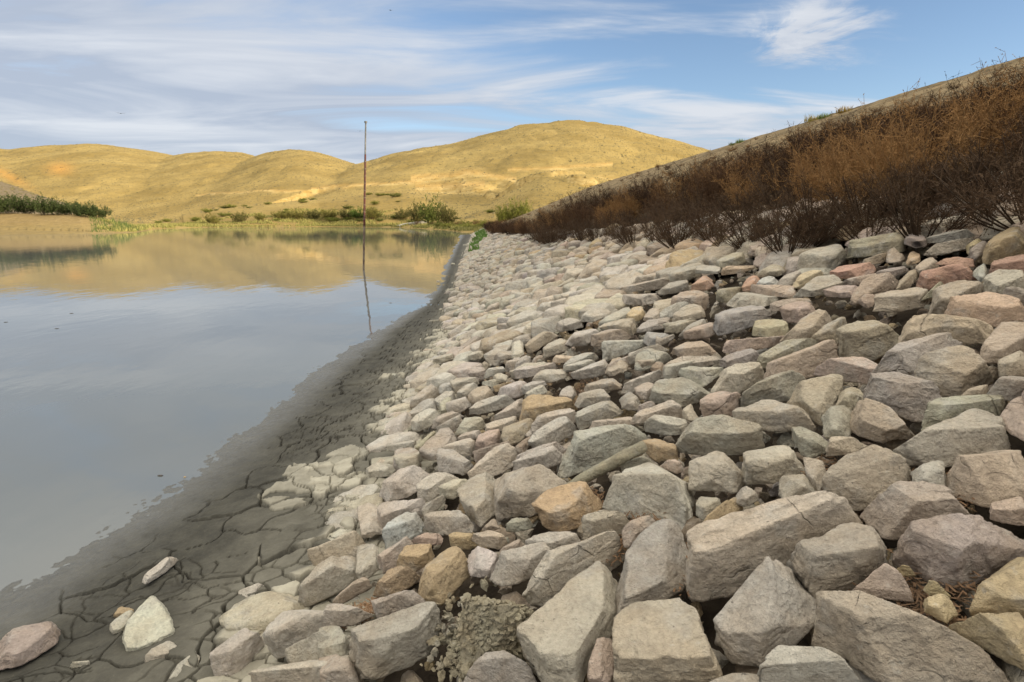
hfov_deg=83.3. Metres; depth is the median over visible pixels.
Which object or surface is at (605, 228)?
dry shrub
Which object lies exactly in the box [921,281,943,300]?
stone
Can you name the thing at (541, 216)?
dry shrub
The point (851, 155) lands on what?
dry shrub
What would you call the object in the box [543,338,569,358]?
stone
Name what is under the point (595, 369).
stone
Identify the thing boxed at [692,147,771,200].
dry shrub
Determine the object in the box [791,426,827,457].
stone
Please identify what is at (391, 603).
stone
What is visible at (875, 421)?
stone
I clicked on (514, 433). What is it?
stone
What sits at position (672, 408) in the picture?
stone
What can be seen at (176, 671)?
stone
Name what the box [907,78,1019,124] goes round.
dry shrub
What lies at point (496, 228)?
dry shrub
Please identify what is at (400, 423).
stone
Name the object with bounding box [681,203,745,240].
dry shrub
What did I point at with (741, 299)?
boulder
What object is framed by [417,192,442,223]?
leafy shrub
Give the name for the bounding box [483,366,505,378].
stone
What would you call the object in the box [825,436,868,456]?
stone
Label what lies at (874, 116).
dry shrub
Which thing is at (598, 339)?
stone
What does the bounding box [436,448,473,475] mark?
stone
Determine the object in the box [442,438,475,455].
stone
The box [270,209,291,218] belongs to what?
leafy shrub
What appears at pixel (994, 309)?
stone
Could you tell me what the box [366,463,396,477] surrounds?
stone
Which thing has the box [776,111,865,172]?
dry shrub
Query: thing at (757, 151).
dry shrub
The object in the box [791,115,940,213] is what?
dry shrub
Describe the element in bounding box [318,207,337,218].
leafy shrub
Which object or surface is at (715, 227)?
dry shrub
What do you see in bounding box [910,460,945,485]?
stone
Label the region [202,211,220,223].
leafy shrub
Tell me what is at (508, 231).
dry shrub
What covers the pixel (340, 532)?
stone
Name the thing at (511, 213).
leafy shrub
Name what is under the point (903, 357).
stone
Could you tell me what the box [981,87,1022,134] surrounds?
dry shrub
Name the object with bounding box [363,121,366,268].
marker pole
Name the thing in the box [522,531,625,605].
stone
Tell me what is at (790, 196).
dry shrub
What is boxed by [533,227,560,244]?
dry shrub
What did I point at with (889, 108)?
dry shrub
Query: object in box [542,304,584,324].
stone
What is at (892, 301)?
stone
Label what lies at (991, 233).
stone
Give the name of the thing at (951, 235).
stone
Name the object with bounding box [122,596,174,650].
boulder
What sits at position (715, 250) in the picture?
stone
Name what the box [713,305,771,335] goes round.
boulder
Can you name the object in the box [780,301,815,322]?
stone
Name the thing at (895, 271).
stone
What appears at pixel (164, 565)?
stone
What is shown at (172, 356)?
water
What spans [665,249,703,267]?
stone
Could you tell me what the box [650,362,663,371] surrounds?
stone
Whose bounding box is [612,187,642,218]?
dry shrub
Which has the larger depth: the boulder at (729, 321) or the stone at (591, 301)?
the stone at (591, 301)
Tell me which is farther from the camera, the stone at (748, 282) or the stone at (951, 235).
the stone at (748, 282)
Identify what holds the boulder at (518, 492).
on the rubble
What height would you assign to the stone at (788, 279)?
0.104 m
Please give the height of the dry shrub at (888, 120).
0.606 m
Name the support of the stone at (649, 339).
on the rubble
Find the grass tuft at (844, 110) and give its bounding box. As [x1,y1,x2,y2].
[836,104,853,113]
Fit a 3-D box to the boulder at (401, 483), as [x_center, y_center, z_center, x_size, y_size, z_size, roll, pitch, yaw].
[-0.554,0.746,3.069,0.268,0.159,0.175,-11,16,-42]
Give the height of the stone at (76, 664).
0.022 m
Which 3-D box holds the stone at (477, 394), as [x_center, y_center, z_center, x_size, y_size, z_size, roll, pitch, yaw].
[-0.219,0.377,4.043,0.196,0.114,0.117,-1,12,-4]
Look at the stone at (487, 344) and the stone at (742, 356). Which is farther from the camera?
the stone at (487, 344)
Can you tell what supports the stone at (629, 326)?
on the rubble
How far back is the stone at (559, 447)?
2.64 m
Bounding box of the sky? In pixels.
[0,0,1023,163]
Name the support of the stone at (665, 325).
on the rubble
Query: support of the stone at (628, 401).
on the rubble
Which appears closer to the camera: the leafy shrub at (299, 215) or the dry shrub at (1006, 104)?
the dry shrub at (1006, 104)
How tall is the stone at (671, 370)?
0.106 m
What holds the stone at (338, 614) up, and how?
on the rubble
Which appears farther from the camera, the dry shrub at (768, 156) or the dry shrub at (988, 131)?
the dry shrub at (768, 156)
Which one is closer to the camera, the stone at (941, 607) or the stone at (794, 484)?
the stone at (941, 607)
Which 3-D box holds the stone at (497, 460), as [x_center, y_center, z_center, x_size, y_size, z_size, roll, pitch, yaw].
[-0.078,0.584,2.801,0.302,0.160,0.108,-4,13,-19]
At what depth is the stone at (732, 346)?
2.88 m
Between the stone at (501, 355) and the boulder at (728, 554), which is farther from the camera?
the stone at (501, 355)
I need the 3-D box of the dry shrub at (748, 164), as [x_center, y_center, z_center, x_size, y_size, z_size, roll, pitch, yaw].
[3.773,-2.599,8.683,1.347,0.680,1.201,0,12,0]
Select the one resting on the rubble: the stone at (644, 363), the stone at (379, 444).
the stone at (379, 444)
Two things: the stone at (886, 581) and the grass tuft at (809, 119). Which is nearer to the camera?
the stone at (886, 581)
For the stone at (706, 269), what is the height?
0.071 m
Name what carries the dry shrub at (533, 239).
on the rubble
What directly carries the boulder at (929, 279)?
on the rubble
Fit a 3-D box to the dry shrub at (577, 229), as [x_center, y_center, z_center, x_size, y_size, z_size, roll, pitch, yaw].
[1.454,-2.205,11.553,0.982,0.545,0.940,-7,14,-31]
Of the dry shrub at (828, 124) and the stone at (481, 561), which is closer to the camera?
the stone at (481, 561)
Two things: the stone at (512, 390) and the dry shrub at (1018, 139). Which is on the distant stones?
the dry shrub at (1018, 139)
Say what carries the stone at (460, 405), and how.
on the rubble
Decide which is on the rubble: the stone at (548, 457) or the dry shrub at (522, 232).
the stone at (548, 457)
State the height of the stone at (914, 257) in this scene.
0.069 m
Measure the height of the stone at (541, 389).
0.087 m
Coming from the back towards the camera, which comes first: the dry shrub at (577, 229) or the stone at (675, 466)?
the dry shrub at (577, 229)
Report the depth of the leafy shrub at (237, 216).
128.61 m
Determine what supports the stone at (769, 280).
on the rubble
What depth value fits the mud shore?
2.90 m
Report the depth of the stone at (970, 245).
2.91 m
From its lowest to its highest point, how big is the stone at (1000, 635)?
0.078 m
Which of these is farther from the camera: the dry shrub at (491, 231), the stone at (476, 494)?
the dry shrub at (491, 231)
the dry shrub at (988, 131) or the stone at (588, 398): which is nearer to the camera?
the stone at (588, 398)
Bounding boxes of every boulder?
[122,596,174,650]
[379,465,429,501]
[494,464,566,520]
[516,561,617,681]
[519,394,577,420]
[557,424,646,477]
[602,463,695,529]
[612,597,722,681]
[620,278,669,291]
[684,491,862,601]
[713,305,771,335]
[726,292,782,307]
[732,399,816,431]
[779,309,831,341]
[793,275,843,297]
[836,320,899,360]
[846,232,906,258]
[898,314,994,344]
[916,263,977,289]
[980,322,1023,363]
[982,226,1023,264]
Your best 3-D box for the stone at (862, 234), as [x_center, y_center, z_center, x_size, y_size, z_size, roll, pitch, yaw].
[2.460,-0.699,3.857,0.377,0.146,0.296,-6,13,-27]
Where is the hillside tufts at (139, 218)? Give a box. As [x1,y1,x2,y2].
[0,120,709,223]
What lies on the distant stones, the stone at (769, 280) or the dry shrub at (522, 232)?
the dry shrub at (522, 232)
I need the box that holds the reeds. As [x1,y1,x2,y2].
[88,215,143,231]
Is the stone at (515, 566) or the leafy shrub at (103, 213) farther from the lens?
the leafy shrub at (103, 213)
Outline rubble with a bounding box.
[344,230,1023,681]
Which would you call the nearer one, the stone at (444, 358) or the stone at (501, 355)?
the stone at (501, 355)
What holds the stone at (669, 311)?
on the rubble
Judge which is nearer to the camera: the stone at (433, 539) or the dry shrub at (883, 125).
the stone at (433, 539)
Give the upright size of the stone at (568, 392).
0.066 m
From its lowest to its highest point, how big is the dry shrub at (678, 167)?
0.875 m
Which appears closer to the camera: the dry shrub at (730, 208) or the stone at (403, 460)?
the stone at (403, 460)
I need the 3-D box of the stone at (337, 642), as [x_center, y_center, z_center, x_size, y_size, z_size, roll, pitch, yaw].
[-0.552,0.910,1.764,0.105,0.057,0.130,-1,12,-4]
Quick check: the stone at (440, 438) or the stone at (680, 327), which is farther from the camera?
the stone at (680, 327)
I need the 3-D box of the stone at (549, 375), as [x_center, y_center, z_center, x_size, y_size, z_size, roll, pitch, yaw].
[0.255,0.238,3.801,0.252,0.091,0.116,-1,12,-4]
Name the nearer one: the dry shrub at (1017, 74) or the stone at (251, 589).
the stone at (251, 589)
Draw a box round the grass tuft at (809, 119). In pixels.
[804,114,825,122]
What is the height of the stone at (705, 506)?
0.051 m
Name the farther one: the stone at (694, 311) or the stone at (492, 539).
the stone at (694, 311)
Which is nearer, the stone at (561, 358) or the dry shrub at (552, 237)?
the stone at (561, 358)
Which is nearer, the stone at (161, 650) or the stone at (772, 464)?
the stone at (772, 464)
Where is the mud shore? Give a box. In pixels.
[0,234,471,681]
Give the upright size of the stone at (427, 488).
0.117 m
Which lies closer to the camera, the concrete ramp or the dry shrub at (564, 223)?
the dry shrub at (564, 223)
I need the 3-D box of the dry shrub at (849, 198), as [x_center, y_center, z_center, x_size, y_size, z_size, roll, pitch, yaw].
[2.656,-1.015,4.089,0.898,0.455,0.785,-6,13,-26]
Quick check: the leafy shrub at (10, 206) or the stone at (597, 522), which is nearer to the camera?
the stone at (597, 522)
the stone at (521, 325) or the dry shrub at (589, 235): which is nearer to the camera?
the stone at (521, 325)
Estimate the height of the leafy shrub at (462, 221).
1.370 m
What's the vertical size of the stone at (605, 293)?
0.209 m
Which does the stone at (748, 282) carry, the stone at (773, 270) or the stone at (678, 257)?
the stone at (773, 270)
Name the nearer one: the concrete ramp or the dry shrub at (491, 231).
the dry shrub at (491, 231)
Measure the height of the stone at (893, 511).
0.139 m
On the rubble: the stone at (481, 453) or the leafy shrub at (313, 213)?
the stone at (481, 453)
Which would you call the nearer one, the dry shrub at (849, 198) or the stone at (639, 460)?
the stone at (639, 460)
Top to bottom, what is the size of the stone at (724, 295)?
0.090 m
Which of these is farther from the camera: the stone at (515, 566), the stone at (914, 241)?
the stone at (914, 241)
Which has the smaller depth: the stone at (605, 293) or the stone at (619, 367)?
the stone at (619, 367)
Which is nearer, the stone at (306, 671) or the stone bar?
the stone at (306, 671)
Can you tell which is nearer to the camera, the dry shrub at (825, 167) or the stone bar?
the stone bar
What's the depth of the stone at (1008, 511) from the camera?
1.20 m
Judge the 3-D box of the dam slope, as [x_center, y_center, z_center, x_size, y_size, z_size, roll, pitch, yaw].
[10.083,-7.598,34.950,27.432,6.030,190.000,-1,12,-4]
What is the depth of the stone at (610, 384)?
3.19 m
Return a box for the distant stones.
[218,171,1023,681]
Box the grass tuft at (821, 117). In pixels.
[817,113,829,118]
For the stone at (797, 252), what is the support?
on the rubble
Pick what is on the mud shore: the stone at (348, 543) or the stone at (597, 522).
the stone at (348, 543)
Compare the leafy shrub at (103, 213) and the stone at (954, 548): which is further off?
the leafy shrub at (103, 213)
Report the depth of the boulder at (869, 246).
3.54 m
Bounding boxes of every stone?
[0,621,60,669]
[70,660,89,668]
[109,610,133,634]
[113,606,133,617]
[142,557,177,584]
[145,641,176,662]
[169,653,200,678]
[209,628,264,676]
[219,591,314,634]
[238,583,263,597]
[248,655,363,681]
[262,609,345,658]
[285,630,350,662]
[298,556,357,606]
[307,530,365,565]
[318,625,348,656]
[318,654,359,681]
[322,603,372,626]
[325,508,357,528]
[327,493,384,512]
[327,528,346,539]
[333,484,380,501]
[333,577,372,603]
[348,601,441,679]
[356,543,378,578]
[357,502,382,537]
[366,431,419,453]
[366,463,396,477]
[370,590,425,618]
[373,566,420,596]
[377,498,425,527]
[377,537,413,573]
[381,411,412,434]
[382,512,424,548]
[388,440,415,450]
[392,452,421,468]
[393,447,422,469]
[397,544,434,571]
[409,398,437,416]
[410,384,440,407]
[411,408,439,431]
[412,532,442,545]
[415,431,435,450]
[416,472,458,501]
[418,546,469,605]
[419,427,456,459]
[421,495,445,518]
[424,510,473,535]
[431,411,463,429]
[433,353,453,362]
[433,391,455,406]
[436,415,461,431]
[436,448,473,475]
[438,382,453,393]
[438,479,466,499]
[439,396,451,414]
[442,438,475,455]
[446,397,471,412]
[448,532,478,549]
[450,377,478,392]
[455,417,485,435]
[457,382,477,398]
[457,430,481,439]
[457,472,495,527]
[463,650,536,681]
[467,443,518,478]
[467,546,497,577]
[468,351,483,359]
[468,367,485,376]
[468,385,494,403]
[469,395,514,414]
[471,530,507,549]
[473,441,510,462]
[475,429,500,449]
[478,330,525,358]
[482,379,498,387]
[482,519,499,530]
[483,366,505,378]
[485,416,518,430]
[489,542,549,585]
[493,373,507,382]
[493,382,510,391]
[494,351,524,360]
[494,398,522,420]
[498,381,526,397]
[499,539,524,554]
[501,418,533,445]
[505,356,531,371]
[506,517,532,531]
[508,361,545,378]
[510,316,542,329]
[511,340,523,358]
[512,445,562,470]
[513,363,557,378]
[514,355,530,368]
[515,436,530,453]
[516,441,566,458]
[521,380,546,393]
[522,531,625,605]
[524,385,546,398]
[525,331,558,353]
[525,408,575,436]
[525,531,580,549]
[528,416,576,447]
[531,481,602,531]
[532,369,568,382]
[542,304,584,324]
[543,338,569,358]
[550,298,566,307]
[552,355,572,362]
[555,318,583,331]
[559,386,575,400]
[563,352,598,371]
[563,359,594,370]
[565,329,598,346]
[571,359,607,378]
[573,298,608,304]
[574,389,609,407]
[575,401,623,429]
[580,309,611,322]
[581,284,604,294]
[581,510,628,540]
[583,378,622,391]
[587,637,613,681]
[589,417,636,428]
[591,329,633,346]
[594,288,626,298]
[598,318,637,334]
[602,340,645,361]
[604,270,653,293]
[605,357,628,375]
[609,356,628,366]
[615,519,688,613]
[619,392,640,410]
[620,455,653,471]
[621,370,663,393]
[622,293,661,305]
[622,515,655,547]
[626,306,645,321]
[628,344,668,364]
[631,400,682,423]
[634,348,672,370]
[634,382,653,399]
[637,317,670,332]
[637,359,654,367]
[637,401,655,410]
[642,439,678,462]
[643,308,659,320]
[643,332,673,345]
[644,414,688,435]
[649,377,710,406]
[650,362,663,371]
[656,335,674,344]
[657,280,688,295]
[659,301,688,318]
[660,356,719,378]
[660,459,682,473]
[662,318,697,333]
[663,360,708,378]
[664,320,695,333]
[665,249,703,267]
[671,341,715,356]
[672,304,705,321]
[675,414,764,455]
[678,319,706,336]
[679,366,722,386]
[682,404,698,420]
[683,322,715,339]
[688,451,744,493]
[691,276,714,290]
[695,265,721,273]
[696,496,720,519]
[699,391,740,416]
[702,245,738,255]
[703,497,742,521]
[711,362,764,393]
[713,556,815,667]
[716,252,745,267]
[716,287,742,302]
[720,348,758,367]
[721,265,754,274]
[722,336,783,352]
[736,486,758,506]
[739,370,805,406]
[741,275,759,291]
[742,445,804,484]
[750,284,796,297]
[752,319,788,336]
[756,264,785,277]
[756,338,818,368]
[757,276,777,284]
[757,645,859,681]
[758,250,791,275]
[764,339,838,378]
[770,298,812,311]
[777,270,801,285]
[778,474,815,497]
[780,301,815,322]
[783,247,817,266]
[783,256,843,275]
[786,374,842,426]
[786,522,887,598]
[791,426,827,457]
[793,237,843,246]
[793,270,823,288]
[797,244,847,269]
[803,457,825,490]
[811,590,1009,681]
[812,317,846,343]
[813,357,877,383]
[821,405,851,439]
[822,444,911,510]
[823,285,857,297]
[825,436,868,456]
[830,262,876,278]
[835,387,862,408]
[837,226,856,240]
[842,273,875,285]
[845,226,898,246]
[850,272,898,305]
[850,398,913,443]
[853,563,913,602]
[857,294,874,307]
[860,481,968,539]
[862,372,941,422]
[863,252,886,264]
[872,287,929,312]
[872,332,962,375]
[874,208,933,226]
[876,266,908,276]
[886,247,905,262]
[892,513,1023,591]
[893,408,1010,467]
[896,269,918,289]
[897,565,915,576]
[904,234,926,247]
[906,251,920,265]
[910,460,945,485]
[914,345,993,396]
[915,257,938,274]
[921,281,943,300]
[921,394,1007,430]
[923,238,973,255]
[923,580,950,598]
[923,593,957,623]
[926,229,975,242]
[928,280,983,313]
[935,257,974,267]
[944,291,1023,327]
[945,450,1023,507]
[948,612,1023,670]
[961,384,988,395]
[964,202,1023,229]
[966,239,980,254]
[968,241,986,260]
[969,557,1023,617]
[972,263,987,281]
[980,215,1023,239]
[983,269,1023,293]
[987,376,1023,400]
[988,254,1023,273]
[989,496,1023,525]
[998,350,1023,376]
[1000,396,1023,440]
[1002,286,1023,302]
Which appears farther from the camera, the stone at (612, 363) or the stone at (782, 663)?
the stone at (612, 363)
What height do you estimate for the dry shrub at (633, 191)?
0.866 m
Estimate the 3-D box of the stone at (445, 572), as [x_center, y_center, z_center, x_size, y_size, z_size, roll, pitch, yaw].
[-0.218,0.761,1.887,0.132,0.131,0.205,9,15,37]
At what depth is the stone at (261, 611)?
2.19 m
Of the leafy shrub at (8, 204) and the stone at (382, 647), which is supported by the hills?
the leafy shrub at (8, 204)
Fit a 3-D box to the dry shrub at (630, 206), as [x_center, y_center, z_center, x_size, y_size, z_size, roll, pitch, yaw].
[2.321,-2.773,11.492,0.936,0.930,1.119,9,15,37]
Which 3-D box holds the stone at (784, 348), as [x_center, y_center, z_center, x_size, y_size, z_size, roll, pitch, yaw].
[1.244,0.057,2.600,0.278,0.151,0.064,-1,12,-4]
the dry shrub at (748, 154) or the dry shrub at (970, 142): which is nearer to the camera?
the dry shrub at (970, 142)
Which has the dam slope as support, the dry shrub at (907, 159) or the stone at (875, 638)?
the dry shrub at (907, 159)
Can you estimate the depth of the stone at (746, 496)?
1.59 m
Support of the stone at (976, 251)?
on the rubble
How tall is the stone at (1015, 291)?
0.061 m
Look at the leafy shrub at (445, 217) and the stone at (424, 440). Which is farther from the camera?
the leafy shrub at (445, 217)
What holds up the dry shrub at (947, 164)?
on the distant stones
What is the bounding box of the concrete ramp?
[396,221,426,225]
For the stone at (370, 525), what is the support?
on the mud shore
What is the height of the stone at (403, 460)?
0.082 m
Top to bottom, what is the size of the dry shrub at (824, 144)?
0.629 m
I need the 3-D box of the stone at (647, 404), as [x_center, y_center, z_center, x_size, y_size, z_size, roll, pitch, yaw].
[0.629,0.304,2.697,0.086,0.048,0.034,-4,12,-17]
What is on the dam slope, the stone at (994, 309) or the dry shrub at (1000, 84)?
the dry shrub at (1000, 84)
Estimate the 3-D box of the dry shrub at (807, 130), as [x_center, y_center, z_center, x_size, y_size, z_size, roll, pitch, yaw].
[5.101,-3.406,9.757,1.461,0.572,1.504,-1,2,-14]
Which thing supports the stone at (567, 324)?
on the rubble
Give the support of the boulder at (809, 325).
on the rubble
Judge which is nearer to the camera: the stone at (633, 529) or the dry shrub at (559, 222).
the stone at (633, 529)
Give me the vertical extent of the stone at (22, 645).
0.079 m
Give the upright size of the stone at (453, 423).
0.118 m
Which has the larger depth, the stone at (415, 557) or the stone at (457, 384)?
the stone at (457, 384)
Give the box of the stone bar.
[566,441,646,483]
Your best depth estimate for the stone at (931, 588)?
1.11 m
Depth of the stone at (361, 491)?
3.18 m
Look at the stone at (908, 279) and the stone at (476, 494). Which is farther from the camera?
the stone at (908, 279)
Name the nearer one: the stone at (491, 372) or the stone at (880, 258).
the stone at (880, 258)
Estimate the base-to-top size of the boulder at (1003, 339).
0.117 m
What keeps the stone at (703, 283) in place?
on the rubble
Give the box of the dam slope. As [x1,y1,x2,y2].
[348,57,1023,681]
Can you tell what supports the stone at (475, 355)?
on the rubble
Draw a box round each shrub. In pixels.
[0,191,24,213]
[0,195,10,213]
[6,195,37,213]
[23,191,59,214]
[38,196,69,214]
[57,199,89,214]
[68,200,97,216]
[80,201,113,217]
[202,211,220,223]
[215,212,231,215]
[229,210,249,221]
[252,213,264,219]
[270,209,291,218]
[286,207,307,218]
[302,208,322,218]
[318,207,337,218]
[335,208,352,218]
[347,206,365,217]
[365,204,382,218]
[394,206,411,219]
[405,198,425,224]
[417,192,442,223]
[420,576,533,681]
[433,222,448,227]
[434,203,457,223]
[454,219,472,224]
[463,223,480,227]
[488,219,503,233]
[490,223,503,232]
[495,202,508,222]
[501,219,518,234]
[503,195,522,219]
[503,214,526,234]
[514,217,533,233]
[515,198,533,214]
[515,216,534,235]
[518,221,552,242]
[525,219,559,241]
[530,207,562,226]
[533,200,574,229]
[533,224,567,243]
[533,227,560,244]
[537,207,562,224]
[545,203,576,231]
[552,228,585,242]
[553,211,594,234]
[554,197,594,230]
[557,183,602,218]
[557,190,597,217]
[566,219,598,240]
[578,214,615,241]
[582,180,625,214]
[583,188,621,211]
[584,202,616,227]
[588,183,625,213]
[591,207,637,228]
[592,198,625,226]
[599,217,634,238]
[601,210,662,246]
[602,182,645,223]
[607,223,644,238]
[608,182,664,200]
[610,205,650,225]
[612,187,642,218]
[618,171,689,208]
[621,166,665,213]
[633,192,712,250]
[634,183,678,220]
[635,193,682,225]
[638,219,680,243]
[640,177,693,209]
[644,196,693,228]
[660,151,732,204]
[662,154,719,202]
[667,178,738,222]
[673,197,728,226]
[674,159,716,192]
[679,168,749,210]
[681,153,731,201]
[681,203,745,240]
[687,150,768,186]
[690,210,769,246]
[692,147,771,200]
[696,181,788,224]
[709,137,810,195]
[709,149,750,169]
[710,154,783,210]
[710,206,784,249]
[717,147,787,188]
[724,191,807,237]
[731,143,786,168]
[731,144,776,166]
[732,147,832,212]
[740,126,838,193]
[741,125,850,198]
[742,195,845,253]
[745,142,793,176]
[754,166,881,240]
[761,119,882,202]
[765,192,861,246]
[770,117,863,152]
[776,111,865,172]
[776,115,842,152]
[789,134,899,194]
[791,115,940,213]
[799,118,900,183]
[803,162,941,229]
[806,114,857,148]
[812,110,912,145]
[812,199,933,243]
[816,117,840,132]
[817,119,889,152]
[822,97,930,193]
[826,109,882,147]
[829,74,1023,212]
[830,95,959,163]
[840,151,969,217]
[844,101,905,128]
[846,108,912,143]
[849,153,1022,246]
[865,98,948,153]
[865,99,918,133]
[882,102,946,146]
[884,134,1021,210]
[887,92,950,113]
[893,145,1023,207]
[905,59,1023,143]
[906,66,1021,161]
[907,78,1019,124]
[910,87,979,118]
[914,109,1023,236]
[916,119,1023,191]
[918,68,1023,148]
[931,47,1023,170]
[944,70,1023,120]
[945,132,1022,191]
[958,145,1023,224]
[961,56,1023,108]
[969,83,1023,153]
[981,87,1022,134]
[985,101,1023,154]
[1007,60,1023,97]
[1010,56,1023,96]
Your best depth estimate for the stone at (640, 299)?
4.76 m
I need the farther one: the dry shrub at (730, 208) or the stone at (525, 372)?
the dry shrub at (730, 208)
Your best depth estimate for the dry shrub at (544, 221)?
17.11 m
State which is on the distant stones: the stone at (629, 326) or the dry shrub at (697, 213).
the dry shrub at (697, 213)
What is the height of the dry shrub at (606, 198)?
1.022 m
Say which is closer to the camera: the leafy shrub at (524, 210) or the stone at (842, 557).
the stone at (842, 557)
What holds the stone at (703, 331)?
on the rubble
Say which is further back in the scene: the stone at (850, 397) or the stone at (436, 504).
the stone at (436, 504)
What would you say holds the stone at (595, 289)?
on the rubble
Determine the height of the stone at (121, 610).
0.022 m
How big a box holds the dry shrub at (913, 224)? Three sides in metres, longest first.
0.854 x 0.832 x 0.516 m
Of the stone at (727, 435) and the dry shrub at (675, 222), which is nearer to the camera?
the stone at (727, 435)
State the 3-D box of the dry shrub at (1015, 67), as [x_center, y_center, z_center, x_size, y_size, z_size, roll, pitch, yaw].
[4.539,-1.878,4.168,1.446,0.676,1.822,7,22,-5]
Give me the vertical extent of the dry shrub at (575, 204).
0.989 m
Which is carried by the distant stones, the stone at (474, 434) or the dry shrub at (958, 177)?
the dry shrub at (958, 177)
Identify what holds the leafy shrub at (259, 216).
on the hills
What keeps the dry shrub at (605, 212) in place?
on the dam slope
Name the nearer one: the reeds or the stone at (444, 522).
the stone at (444, 522)
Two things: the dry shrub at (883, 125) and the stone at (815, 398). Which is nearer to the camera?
the stone at (815, 398)
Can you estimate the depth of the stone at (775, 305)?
3.24 m
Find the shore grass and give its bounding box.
[96,208,482,231]
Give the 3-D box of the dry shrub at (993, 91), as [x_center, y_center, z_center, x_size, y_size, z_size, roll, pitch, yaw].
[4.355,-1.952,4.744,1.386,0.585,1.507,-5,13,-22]
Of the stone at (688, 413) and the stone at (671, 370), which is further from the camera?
the stone at (671, 370)
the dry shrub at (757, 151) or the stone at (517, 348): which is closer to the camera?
the stone at (517, 348)
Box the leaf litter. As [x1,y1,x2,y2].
[342,380,986,629]
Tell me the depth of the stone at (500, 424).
3.27 m
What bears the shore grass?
on the hills
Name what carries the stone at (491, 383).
on the rubble
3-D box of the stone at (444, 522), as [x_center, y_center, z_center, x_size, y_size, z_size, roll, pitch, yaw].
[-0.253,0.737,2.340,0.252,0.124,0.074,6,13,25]
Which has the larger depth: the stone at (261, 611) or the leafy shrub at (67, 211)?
the leafy shrub at (67, 211)
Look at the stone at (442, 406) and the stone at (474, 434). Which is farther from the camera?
the stone at (442, 406)
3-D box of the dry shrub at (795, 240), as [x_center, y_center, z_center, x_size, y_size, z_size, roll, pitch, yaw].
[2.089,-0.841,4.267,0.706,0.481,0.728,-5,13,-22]
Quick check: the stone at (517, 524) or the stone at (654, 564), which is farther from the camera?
the stone at (517, 524)
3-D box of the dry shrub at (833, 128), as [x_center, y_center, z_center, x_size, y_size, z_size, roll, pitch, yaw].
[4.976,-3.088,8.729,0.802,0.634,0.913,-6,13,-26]
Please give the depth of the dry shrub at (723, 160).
10.46 m
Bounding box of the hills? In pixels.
[0,120,710,234]
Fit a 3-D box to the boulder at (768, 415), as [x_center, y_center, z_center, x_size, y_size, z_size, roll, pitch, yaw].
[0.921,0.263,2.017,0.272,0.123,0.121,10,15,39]
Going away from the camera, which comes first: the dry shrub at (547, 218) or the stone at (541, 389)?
the stone at (541, 389)
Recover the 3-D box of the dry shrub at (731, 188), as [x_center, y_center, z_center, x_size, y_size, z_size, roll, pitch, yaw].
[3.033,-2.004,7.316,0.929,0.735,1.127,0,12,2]
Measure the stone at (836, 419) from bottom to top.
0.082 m
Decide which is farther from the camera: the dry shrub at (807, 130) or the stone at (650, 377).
the dry shrub at (807, 130)
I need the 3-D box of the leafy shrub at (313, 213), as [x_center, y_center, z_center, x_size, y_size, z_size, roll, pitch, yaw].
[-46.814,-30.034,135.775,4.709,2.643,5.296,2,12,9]
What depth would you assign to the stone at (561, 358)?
4.03 m
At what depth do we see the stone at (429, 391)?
4.66 m
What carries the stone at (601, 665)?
on the rubble
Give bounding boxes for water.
[0,227,473,590]
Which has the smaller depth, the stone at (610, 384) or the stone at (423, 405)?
the stone at (610, 384)
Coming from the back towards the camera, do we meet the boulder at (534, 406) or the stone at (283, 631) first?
the boulder at (534, 406)
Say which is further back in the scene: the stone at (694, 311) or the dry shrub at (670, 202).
the dry shrub at (670, 202)
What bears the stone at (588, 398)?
on the rubble
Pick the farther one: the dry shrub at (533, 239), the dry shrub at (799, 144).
the dry shrub at (533, 239)
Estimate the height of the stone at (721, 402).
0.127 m
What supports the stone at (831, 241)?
on the rubble
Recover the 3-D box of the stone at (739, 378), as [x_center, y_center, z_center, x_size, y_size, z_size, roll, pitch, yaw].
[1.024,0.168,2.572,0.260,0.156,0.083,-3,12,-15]
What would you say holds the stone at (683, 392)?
on the rubble
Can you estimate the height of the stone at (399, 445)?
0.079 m
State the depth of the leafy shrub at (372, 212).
128.75 m
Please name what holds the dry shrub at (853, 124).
on the dam slope
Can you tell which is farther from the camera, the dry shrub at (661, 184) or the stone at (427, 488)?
the dry shrub at (661, 184)
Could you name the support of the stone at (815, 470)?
on the stone at (794, 484)
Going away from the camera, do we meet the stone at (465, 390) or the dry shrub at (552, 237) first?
the stone at (465, 390)
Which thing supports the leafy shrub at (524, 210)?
on the hills
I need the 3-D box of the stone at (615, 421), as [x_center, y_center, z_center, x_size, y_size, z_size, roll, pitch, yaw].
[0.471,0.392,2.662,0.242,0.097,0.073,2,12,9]
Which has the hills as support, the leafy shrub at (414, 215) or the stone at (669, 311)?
the leafy shrub at (414, 215)
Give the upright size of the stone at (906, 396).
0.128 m
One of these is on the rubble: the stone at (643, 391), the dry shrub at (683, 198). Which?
the stone at (643, 391)
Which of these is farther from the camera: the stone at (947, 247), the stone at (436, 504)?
the stone at (947, 247)
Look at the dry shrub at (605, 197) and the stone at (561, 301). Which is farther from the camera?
the dry shrub at (605, 197)
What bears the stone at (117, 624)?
on the mud shore
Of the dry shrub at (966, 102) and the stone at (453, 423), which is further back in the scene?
the dry shrub at (966, 102)
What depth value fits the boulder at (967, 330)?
2.04 m
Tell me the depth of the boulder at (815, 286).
3.28 m
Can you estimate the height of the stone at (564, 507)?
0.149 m
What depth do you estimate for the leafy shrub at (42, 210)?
74.79 m
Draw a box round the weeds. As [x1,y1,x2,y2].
[468,229,487,251]

